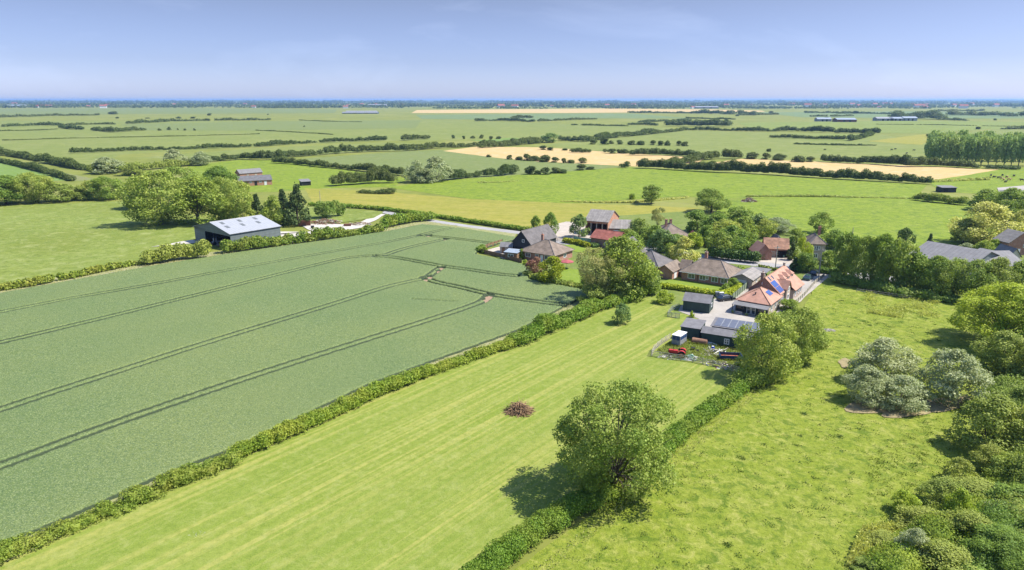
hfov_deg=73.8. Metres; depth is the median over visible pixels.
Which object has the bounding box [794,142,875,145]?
hedge
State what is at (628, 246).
broadleaf tree
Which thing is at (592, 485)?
broadleaf tree
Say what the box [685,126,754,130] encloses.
hedge
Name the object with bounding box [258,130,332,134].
hedge
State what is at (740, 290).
board fence
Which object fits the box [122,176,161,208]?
broadleaf tree
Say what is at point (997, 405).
thorn bush
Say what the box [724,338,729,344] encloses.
window
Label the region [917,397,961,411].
bare soil
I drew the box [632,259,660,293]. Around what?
broadleaf tree
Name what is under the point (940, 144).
poplar
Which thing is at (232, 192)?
ash tree
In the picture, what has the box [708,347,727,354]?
board stack
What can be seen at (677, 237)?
oak tree
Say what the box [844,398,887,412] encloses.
bare soil
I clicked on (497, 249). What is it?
patio
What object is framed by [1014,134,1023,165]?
poplar
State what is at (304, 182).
field shelter
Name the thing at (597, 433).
ash tree
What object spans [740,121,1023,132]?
grass field
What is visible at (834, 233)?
broadleaf tree
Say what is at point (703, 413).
hedge
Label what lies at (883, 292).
wire fence
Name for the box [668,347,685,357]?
tractor
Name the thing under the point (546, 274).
golden tree
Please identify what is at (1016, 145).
poplar
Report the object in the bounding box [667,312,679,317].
wire gate
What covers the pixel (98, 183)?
broadleaf tree
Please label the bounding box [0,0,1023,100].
sky
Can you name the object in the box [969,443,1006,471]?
thorn bush
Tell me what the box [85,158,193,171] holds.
hedge
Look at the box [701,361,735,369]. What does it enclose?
scrap heap
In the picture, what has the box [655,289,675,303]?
broadleaf tree
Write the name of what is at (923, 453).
grass tussocks
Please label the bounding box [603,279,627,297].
thorn bush
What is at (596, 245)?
clipped hedge
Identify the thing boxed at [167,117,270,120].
hedge
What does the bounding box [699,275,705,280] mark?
window
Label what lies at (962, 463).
thorn bush
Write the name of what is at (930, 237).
conifer
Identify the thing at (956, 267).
ash tree
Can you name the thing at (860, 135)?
hedge
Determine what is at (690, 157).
hedge
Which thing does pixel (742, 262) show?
road
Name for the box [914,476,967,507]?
thorn bush
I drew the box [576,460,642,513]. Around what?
bramble thicket
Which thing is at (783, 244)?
cart shed
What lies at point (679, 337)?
old van
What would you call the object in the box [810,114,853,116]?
hedge
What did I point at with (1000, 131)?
crop field
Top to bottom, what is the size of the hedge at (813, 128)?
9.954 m
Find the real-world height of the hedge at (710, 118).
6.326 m
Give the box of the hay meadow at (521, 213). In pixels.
[304,188,698,230]
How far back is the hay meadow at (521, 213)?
297.25 m
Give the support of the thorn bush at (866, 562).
on the pasture at (710, 550)
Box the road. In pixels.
[383,211,894,279]
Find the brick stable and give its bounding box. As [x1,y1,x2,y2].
[237,174,272,185]
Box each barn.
[194,215,280,241]
[342,112,378,113]
[346,111,377,111]
[512,224,557,248]
[585,209,619,233]
[589,229,624,247]
[695,106,718,108]
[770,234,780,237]
[814,117,831,120]
[832,118,856,121]
[872,117,893,120]
[890,117,905,120]
[902,116,917,120]
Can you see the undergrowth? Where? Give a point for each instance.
(925, 294)
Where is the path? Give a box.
[152,214,384,246]
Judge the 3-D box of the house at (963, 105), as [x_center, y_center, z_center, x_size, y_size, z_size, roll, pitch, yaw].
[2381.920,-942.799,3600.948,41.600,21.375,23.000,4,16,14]
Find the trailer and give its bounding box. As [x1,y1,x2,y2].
[716,352,741,360]
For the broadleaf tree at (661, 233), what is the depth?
205.94 m
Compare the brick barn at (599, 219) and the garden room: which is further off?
the brick barn at (599, 219)
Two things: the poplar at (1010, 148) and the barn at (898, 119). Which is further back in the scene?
the barn at (898, 119)
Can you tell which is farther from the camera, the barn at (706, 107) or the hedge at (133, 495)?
the barn at (706, 107)
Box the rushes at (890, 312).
[862,290,940,317]
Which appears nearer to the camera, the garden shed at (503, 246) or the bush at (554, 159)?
the garden shed at (503, 246)
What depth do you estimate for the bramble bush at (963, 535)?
69.00 m
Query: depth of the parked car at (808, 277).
175.00 m
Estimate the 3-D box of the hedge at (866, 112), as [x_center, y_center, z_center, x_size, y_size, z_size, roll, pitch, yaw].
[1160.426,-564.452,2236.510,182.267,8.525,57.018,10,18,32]
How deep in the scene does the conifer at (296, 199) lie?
250.01 m
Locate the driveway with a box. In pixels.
[776,272,830,312]
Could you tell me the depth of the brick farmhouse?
203.33 m
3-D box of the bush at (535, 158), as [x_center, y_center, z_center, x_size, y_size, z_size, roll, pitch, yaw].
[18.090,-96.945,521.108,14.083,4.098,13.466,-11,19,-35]
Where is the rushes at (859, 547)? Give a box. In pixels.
[844,519,906,567]
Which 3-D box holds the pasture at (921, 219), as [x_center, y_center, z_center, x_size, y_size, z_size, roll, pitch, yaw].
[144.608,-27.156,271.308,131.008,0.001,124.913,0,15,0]
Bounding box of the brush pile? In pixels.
[503,400,534,416]
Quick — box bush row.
[732,331,829,388]
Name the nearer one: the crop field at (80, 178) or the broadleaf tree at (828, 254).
the broadleaf tree at (828, 254)
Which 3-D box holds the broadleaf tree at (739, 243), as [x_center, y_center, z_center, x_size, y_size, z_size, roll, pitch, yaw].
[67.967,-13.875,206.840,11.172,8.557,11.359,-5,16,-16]
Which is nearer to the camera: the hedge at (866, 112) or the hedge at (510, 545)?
the hedge at (510, 545)
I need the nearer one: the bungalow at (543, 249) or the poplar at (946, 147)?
the bungalow at (543, 249)
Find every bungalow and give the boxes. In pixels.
[521,233,574,261]
[679,250,741,285]
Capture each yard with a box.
[552,222,606,240]
[678,288,756,326]
[759,257,792,264]
[997,185,1023,190]
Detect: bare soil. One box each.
[838,358,848,367]
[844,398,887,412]
[881,405,930,417]
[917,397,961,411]
[948,396,970,405]
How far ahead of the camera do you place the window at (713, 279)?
170.94 m
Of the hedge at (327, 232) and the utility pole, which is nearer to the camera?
the utility pole
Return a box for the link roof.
[679,259,693,275]
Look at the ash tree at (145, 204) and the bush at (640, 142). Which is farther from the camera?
the bush at (640, 142)
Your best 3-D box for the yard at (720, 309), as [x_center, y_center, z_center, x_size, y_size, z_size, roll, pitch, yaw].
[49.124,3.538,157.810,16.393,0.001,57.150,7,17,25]
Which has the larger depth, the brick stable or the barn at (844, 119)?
the barn at (844, 119)
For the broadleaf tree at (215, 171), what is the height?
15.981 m
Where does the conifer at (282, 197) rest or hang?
on the grass field at (351, 215)
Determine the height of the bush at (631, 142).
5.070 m
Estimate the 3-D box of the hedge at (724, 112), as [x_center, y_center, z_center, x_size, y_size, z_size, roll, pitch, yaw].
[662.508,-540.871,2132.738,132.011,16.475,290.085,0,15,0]
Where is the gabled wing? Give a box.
[604,236,647,267]
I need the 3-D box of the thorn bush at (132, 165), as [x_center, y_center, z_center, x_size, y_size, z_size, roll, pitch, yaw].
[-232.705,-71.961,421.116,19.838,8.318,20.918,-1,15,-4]
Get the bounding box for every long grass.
[2,222,456,291]
[32,301,577,537]
[530,372,792,569]
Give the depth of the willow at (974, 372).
102.87 m
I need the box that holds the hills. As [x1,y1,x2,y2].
[0,99,1018,101]
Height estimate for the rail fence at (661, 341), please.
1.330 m
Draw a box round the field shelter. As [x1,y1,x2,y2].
[298,179,310,185]
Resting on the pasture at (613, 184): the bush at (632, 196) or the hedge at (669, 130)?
the bush at (632, 196)
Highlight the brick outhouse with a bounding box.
[657,259,679,278]
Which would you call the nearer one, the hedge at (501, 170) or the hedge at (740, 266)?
the hedge at (740, 266)
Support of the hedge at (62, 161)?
on the crop field at (433, 129)
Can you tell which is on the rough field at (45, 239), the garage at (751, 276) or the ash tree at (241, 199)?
the ash tree at (241, 199)
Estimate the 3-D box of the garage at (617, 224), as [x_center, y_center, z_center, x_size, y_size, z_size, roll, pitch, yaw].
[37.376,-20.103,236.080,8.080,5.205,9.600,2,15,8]
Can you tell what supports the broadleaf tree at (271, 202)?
on the ground at (394, 113)
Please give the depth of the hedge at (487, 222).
263.95 m
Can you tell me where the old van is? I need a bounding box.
[672,330,686,344]
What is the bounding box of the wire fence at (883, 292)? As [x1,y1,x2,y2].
[856,289,910,297]
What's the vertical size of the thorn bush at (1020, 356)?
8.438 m
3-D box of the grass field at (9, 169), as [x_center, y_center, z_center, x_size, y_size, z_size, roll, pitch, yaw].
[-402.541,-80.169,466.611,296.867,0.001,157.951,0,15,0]
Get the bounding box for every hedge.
[0,113,99,116]
[0,128,57,130]
[0,146,88,169]
[0,158,76,180]
[0,260,144,290]
[0,449,245,562]
[1,121,64,126]
[2,133,259,140]
[58,125,84,128]
[65,122,115,124]
[68,143,259,152]
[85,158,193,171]
[90,126,146,131]
[125,118,170,123]
[139,239,211,262]
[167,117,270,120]
[199,149,285,160]
[218,235,294,250]
[226,336,518,457]
[256,135,387,145]
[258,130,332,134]
[264,106,319,107]
[265,142,406,155]
[271,155,404,173]
[282,223,387,242]
[301,119,361,121]
[307,202,532,229]
[328,166,397,183]
[356,188,396,193]
[379,210,435,226]
[400,134,430,139]
[403,136,542,149]
[446,164,519,177]
[458,486,603,569]
[474,118,535,121]
[477,137,542,147]
[477,180,518,182]
[506,279,661,345]
[510,115,533,117]
[522,270,585,288]
[537,117,596,120]
[557,128,654,140]
[560,196,688,202]
[562,237,590,246]
[570,147,606,151]
[571,123,628,125]
[589,242,599,247]
[619,158,747,170]
[619,373,759,477]
[626,122,657,125]
[627,110,694,113]
[628,147,700,154]
[638,118,691,122]
[653,127,686,132]
[660,282,743,294]
[664,118,733,125]
[666,154,700,162]
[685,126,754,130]
[686,117,735,119]
[693,109,759,114]
[693,148,743,158]
[707,246,761,261]
[731,264,768,276]
[739,112,779,114]
[739,161,843,177]
[745,194,912,198]
[750,125,835,131]
[769,134,846,138]
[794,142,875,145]
[796,264,846,274]
[804,111,864,112]
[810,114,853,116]
[820,154,913,164]
[834,127,880,132]
[834,167,932,182]
[836,111,890,113]
[846,130,874,139]
[884,124,1017,126]
[888,110,947,118]
[901,156,979,167]
[911,192,970,203]
[931,109,984,110]
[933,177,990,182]
[936,117,969,120]
[946,110,1001,115]
[975,164,1020,168]
[997,111,1023,115]
[1000,125,1023,128]
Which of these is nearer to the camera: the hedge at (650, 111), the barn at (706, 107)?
the hedge at (650, 111)
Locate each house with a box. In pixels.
[629,250,673,273]
[661,219,689,239]
[732,262,804,317]
[803,227,827,260]
[958,104,968,107]
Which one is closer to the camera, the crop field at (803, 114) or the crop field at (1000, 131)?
the crop field at (1000, 131)
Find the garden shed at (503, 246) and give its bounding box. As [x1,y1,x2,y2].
[499,242,512,252]
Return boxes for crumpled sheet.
[682,354,696,360]
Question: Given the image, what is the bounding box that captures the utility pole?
[818,248,825,276]
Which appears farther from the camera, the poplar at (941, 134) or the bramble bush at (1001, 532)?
the poplar at (941, 134)
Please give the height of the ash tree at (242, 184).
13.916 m
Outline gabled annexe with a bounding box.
[995,243,1021,257]
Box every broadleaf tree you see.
[0,175,30,203]
[84,175,125,199]
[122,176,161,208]
[161,176,235,224]
[202,165,238,194]
[257,195,284,224]
[530,215,540,226]
[540,133,558,142]
[543,212,558,233]
[569,214,589,236]
[579,465,611,505]
[583,235,662,302]
[611,302,631,324]
[618,430,661,477]
[622,232,645,245]
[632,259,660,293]
[641,225,664,243]
[643,228,678,252]
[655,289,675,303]
[663,242,679,257]
[684,209,712,231]
[687,232,703,247]
[696,225,713,246]
[700,211,736,236]
[714,225,750,249]
[728,278,738,286]
[734,216,758,238]
[741,232,757,248]
[748,213,771,232]
[788,228,806,243]
[793,236,813,264]
[817,250,840,268]
[820,229,842,247]
[841,235,880,280]
[861,231,902,282]
[894,252,933,290]
[897,227,916,245]
[912,255,955,293]
[946,281,1023,346]
[966,188,1004,206]
[972,240,996,249]
[977,187,1023,222]
[989,239,999,248]
[990,292,1023,353]
[1010,259,1023,296]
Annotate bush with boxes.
[39,182,79,201]
[64,186,92,199]
[76,180,98,196]
[116,162,149,175]
[475,244,485,251]
[519,249,525,258]
[523,154,530,160]
[524,165,536,174]
[529,155,539,160]
[539,155,550,161]
[540,167,550,174]
[550,167,561,172]
[551,157,559,162]
[575,284,608,301]
[576,164,586,170]
[578,157,586,162]
[600,138,608,143]
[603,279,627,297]
[605,149,616,153]
[619,149,628,153]
[627,140,635,144]
[629,193,635,198]
[636,140,644,144]
[719,283,729,289]
[745,152,758,158]
[761,152,770,159]
[772,153,786,160]
[779,298,799,310]
[790,155,805,161]
[806,156,814,161]
[850,554,882,569]
[863,528,900,549]
[890,488,921,515]
[892,528,933,566]
[893,503,945,528]
[905,536,979,569]
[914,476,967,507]
[936,506,994,546]
[941,456,979,483]
[941,475,1012,499]
[942,487,977,512]
[944,392,1023,453]
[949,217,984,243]
[962,525,992,549]
[963,522,1023,569]
[969,329,1023,375]
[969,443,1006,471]
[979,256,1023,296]
[981,450,1021,482]
[983,481,1023,503]
[1000,385,1023,416]
[1002,406,1023,448]
[1010,347,1023,376]
[1011,514,1023,528]
[1012,527,1023,556]
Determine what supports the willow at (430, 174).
on the pasture at (613, 184)
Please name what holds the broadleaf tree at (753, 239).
on the village green
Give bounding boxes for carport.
[751,266,771,274]
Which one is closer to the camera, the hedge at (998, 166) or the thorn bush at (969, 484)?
the thorn bush at (969, 484)
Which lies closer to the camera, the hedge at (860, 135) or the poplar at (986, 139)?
the poplar at (986, 139)
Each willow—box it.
[91,156,124,173]
[162,148,189,166]
[189,151,211,165]
[401,160,428,182]
[415,168,436,182]
[423,156,454,181]
[668,236,700,260]
[759,217,796,232]
[839,363,892,408]
[846,336,922,379]
[863,374,937,413]
[910,347,995,407]
[945,201,1023,243]
[958,243,975,248]
[1007,209,1023,231]
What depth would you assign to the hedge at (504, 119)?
1458.07 m
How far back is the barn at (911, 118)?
1495.25 m
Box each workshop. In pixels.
[680,318,705,339]
[700,326,755,348]
[710,317,759,346]
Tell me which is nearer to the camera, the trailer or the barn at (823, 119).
the trailer
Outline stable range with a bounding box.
[235,168,262,175]
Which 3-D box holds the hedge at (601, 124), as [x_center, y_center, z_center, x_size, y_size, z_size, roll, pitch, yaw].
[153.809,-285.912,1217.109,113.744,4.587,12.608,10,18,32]
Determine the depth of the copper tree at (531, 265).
178.50 m
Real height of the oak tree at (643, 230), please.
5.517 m
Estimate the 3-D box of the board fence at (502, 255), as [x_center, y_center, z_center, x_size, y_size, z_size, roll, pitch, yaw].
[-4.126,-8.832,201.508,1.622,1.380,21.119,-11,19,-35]
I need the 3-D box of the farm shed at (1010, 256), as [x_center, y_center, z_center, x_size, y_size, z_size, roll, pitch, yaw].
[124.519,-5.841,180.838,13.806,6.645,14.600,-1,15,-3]
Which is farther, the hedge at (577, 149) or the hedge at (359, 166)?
the hedge at (577, 149)
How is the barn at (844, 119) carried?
on the ground at (394, 113)
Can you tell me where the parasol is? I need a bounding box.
[561,259,573,263]
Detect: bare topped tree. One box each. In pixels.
[575,246,624,297]
[651,207,665,225]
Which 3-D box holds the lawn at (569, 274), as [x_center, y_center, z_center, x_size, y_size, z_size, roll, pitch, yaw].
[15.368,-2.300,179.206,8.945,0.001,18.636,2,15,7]
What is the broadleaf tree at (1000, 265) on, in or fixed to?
on the pasture at (710, 550)
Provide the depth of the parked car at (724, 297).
157.09 m
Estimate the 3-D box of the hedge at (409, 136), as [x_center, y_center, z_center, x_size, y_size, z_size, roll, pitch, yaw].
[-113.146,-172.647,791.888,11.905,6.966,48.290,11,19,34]
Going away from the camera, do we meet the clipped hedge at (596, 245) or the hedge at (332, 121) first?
the clipped hedge at (596, 245)
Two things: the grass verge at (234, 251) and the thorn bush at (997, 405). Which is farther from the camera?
the grass verge at (234, 251)
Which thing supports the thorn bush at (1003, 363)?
on the pasture at (710, 550)
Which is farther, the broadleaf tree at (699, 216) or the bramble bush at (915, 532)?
the broadleaf tree at (699, 216)
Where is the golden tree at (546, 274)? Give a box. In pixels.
[536,255,564,282]
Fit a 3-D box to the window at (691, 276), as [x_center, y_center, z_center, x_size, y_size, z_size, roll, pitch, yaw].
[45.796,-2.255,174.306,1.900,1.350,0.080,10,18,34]
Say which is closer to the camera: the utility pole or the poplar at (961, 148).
the utility pole
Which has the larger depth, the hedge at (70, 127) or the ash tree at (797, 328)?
the hedge at (70, 127)
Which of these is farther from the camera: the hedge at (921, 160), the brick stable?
the hedge at (921, 160)
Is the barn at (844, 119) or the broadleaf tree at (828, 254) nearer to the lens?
the broadleaf tree at (828, 254)
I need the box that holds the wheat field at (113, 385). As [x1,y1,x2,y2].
[0,224,591,540]
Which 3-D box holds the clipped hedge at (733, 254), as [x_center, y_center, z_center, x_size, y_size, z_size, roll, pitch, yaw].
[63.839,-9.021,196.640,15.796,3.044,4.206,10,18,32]
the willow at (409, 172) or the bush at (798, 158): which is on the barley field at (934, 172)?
the bush at (798, 158)
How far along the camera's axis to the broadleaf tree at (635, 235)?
209.34 m
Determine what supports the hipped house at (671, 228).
on the village green
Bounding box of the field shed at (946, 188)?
[935,185,957,192]
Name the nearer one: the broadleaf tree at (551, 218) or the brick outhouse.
the brick outhouse
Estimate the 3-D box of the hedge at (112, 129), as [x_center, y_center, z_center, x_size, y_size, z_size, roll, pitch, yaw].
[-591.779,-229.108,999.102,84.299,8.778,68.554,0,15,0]
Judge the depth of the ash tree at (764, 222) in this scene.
227.36 m
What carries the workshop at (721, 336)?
on the ground at (394, 113)
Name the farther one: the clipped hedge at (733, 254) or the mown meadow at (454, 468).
the clipped hedge at (733, 254)
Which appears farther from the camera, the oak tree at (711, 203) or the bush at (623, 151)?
the bush at (623, 151)
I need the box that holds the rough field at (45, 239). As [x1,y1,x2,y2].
[0,201,218,283]
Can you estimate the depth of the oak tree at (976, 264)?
154.47 m
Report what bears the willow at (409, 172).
on the ground at (394, 113)
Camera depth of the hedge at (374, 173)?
375.53 m
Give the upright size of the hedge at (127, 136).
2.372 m
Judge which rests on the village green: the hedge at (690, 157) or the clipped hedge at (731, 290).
the clipped hedge at (731, 290)
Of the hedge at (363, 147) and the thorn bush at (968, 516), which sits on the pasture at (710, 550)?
the thorn bush at (968, 516)
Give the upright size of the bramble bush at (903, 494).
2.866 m
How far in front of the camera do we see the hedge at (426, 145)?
657.13 m
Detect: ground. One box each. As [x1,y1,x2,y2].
[0,101,1023,569]
[658,339,749,365]
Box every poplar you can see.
[923,136,938,158]
[924,133,939,155]
[934,132,947,139]
[935,136,943,158]
[940,134,953,159]
[949,134,963,160]
[953,134,969,161]
[958,129,968,135]
[961,135,978,160]
[969,137,983,161]
[971,132,979,160]
[975,135,994,164]
[983,135,998,163]
[984,130,995,135]
[993,137,1006,164]
[999,135,1012,164]
[1006,137,1023,165]
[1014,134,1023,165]
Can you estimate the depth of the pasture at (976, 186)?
383.12 m
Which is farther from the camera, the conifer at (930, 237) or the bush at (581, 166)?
the bush at (581, 166)
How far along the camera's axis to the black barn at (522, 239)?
205.49 m
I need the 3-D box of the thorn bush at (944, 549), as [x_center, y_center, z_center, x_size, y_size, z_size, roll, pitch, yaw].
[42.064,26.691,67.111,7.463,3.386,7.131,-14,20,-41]
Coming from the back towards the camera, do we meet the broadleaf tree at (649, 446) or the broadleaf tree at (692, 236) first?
the broadleaf tree at (692, 236)
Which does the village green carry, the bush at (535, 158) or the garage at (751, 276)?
the garage at (751, 276)
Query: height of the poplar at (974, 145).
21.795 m
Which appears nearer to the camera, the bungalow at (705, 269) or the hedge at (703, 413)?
the hedge at (703, 413)
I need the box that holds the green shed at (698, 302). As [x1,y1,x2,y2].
[682,292,714,313]
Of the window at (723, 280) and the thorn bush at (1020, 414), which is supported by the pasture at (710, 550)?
the thorn bush at (1020, 414)
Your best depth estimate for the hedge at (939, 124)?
1250.30 m
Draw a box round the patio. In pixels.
[488,247,504,258]
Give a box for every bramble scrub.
[862,460,1019,569]
[933,498,1023,569]
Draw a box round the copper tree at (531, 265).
[524,256,547,272]
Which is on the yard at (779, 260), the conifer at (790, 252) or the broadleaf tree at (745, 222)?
the conifer at (790, 252)
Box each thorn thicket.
[959,366,1023,419]
[984,440,1023,526]
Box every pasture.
[389,167,926,202]
[514,277,1023,569]
[716,196,1002,245]
[931,168,1023,193]
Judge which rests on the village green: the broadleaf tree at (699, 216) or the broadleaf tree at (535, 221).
the broadleaf tree at (699, 216)
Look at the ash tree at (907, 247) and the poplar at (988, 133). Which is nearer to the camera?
the ash tree at (907, 247)
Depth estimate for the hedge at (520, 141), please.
688.77 m
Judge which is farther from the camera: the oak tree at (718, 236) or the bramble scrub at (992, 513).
the oak tree at (718, 236)
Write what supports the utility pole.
on the ground at (394, 113)
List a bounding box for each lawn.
[553,268,583,282]
[565,244,603,255]
[661,278,721,289]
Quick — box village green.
[490,211,1023,316]
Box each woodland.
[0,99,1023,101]
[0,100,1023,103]
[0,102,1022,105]
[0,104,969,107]
[1,100,1022,102]
[1,101,1023,104]
[432,105,1022,108]
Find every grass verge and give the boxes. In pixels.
[0,221,515,292]
[0,301,581,564]
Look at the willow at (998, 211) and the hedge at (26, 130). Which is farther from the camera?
the hedge at (26, 130)
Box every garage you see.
[608,219,630,231]
[732,267,760,287]
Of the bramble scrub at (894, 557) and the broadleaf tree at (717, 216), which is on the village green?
the broadleaf tree at (717, 216)
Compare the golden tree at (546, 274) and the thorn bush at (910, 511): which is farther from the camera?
the golden tree at (546, 274)
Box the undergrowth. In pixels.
[828,272,1009,307]
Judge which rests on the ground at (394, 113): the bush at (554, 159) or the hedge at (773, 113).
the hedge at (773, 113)
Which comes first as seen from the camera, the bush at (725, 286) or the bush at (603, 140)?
the bush at (725, 286)
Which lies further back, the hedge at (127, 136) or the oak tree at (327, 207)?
the hedge at (127, 136)
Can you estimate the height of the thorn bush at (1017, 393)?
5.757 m
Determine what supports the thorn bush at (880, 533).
on the pasture at (710, 550)
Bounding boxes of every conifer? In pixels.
[248,193,264,215]
[272,189,288,220]
[281,182,311,225]
[786,241,796,259]
[789,256,798,271]
[926,233,933,241]
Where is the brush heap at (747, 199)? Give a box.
[741,197,756,201]
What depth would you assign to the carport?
176.78 m
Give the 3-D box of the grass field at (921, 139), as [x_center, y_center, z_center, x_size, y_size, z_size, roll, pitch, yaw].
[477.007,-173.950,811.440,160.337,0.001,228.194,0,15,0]
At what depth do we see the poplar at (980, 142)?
481.94 m
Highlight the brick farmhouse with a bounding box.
[993,229,1023,254]
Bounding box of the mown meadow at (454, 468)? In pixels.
[0,295,752,569]
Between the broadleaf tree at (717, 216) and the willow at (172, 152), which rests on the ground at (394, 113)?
the willow at (172, 152)
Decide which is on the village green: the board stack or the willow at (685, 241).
the willow at (685, 241)
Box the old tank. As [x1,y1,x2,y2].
[691,337,707,344]
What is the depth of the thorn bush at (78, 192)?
313.89 m
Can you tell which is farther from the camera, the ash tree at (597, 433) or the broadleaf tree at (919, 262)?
the broadleaf tree at (919, 262)
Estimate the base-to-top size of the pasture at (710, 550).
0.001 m
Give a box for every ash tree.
[3,171,56,202]
[112,168,203,225]
[139,165,201,200]
[197,176,250,220]
[223,179,254,208]
[226,193,255,218]
[550,377,683,500]
[711,218,743,238]
[732,311,803,384]
[752,218,778,236]
[758,322,810,347]
[767,306,830,363]
[807,212,834,233]
[876,237,922,285]
[933,257,985,296]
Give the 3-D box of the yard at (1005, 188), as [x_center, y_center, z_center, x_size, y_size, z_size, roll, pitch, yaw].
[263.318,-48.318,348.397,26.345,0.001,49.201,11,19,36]
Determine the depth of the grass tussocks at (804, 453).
87.84 m
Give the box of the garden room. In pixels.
[504,248,519,258]
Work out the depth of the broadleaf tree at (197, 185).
250.27 m
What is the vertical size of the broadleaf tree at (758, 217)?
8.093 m
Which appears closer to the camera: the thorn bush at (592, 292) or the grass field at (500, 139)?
the thorn bush at (592, 292)
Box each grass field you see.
[0,162,68,180]
[187,159,408,191]
[285,206,382,223]
[471,138,519,140]
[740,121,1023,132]
[780,134,875,140]
[871,134,928,144]
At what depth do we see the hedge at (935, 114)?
1621.34 m
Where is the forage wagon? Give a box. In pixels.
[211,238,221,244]
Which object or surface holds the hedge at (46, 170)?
on the ground at (394, 113)
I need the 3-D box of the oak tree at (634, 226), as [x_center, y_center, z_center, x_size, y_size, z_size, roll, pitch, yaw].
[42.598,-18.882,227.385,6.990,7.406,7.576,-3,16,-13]
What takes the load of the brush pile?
on the mown meadow at (454, 468)
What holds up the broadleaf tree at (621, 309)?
on the mown meadow at (454, 468)
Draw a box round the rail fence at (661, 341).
[651,333,739,370]
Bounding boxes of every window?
[688,273,694,278]
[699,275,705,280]
[711,277,717,282]
[720,278,727,283]
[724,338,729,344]
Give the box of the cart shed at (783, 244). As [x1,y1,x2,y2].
[762,237,789,257]
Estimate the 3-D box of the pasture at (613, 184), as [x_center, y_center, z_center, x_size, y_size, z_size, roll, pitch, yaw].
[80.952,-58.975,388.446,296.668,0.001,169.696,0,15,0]
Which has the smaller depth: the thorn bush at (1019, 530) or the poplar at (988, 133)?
the thorn bush at (1019, 530)
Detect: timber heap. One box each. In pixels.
[311,219,341,224]
[348,222,370,225]
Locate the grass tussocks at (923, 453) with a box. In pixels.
[865,417,961,526]
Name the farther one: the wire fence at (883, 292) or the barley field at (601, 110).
the barley field at (601, 110)
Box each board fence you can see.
[481,248,521,262]
[483,239,502,247]
[573,236,590,241]
[732,282,747,298]
[795,273,824,300]
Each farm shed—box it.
[909,241,999,278]
[980,250,1022,280]
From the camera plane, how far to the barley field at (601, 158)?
578.91 m
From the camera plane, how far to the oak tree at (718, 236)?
200.37 m
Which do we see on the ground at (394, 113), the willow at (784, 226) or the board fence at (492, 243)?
the board fence at (492, 243)
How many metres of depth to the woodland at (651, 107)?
3534.35 m
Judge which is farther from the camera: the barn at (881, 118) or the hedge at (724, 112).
the hedge at (724, 112)
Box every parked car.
[716,294,735,301]
[802,274,813,280]
[809,269,818,275]
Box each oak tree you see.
[312,200,337,217]
[331,200,346,214]
[618,228,634,232]
[627,217,649,232]
[638,226,651,241]
[641,184,662,203]
[664,234,683,250]
[695,188,732,212]
[706,230,732,248]
[721,205,753,225]
[796,252,817,271]
[832,231,858,274]
[952,258,1002,295]
[1010,199,1023,212]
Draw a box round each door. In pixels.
[688,331,694,339]
[751,308,755,314]
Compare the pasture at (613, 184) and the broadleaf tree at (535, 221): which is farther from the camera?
the pasture at (613, 184)
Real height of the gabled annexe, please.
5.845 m
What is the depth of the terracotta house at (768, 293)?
152.67 m
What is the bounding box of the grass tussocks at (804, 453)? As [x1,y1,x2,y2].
[562,295,962,568]
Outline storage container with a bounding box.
[298,220,310,225]
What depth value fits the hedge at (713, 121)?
1178.72 m
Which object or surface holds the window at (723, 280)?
in the bungalow at (705, 269)
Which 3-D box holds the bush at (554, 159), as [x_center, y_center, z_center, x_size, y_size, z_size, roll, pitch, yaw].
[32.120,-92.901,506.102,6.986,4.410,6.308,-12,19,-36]
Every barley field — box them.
[412,108,763,112]
[446,147,702,166]
[716,159,997,179]
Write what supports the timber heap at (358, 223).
on the path
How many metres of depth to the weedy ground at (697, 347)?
126.05 m
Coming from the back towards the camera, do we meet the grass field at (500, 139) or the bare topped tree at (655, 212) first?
the grass field at (500, 139)
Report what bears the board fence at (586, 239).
on the village green
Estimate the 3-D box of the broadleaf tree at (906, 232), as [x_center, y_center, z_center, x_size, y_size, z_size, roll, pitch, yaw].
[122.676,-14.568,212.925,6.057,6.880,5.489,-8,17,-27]
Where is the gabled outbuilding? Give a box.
[749,240,772,259]
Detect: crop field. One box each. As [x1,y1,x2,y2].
[0,108,336,114]
[0,120,673,168]
[6,163,90,180]
[121,120,421,129]
[141,143,423,158]
[305,150,619,178]
[417,114,681,119]
[546,130,925,157]
[761,111,1023,117]
[969,129,1023,134]
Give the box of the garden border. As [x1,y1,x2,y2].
[756,264,777,270]
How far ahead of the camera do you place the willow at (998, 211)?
214.90 m
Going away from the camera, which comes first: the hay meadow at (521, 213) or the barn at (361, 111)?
the hay meadow at (521, 213)
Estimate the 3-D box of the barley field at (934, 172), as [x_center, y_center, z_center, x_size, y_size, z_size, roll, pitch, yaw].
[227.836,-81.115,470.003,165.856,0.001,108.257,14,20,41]
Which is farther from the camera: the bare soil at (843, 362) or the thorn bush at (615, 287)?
the thorn bush at (615, 287)

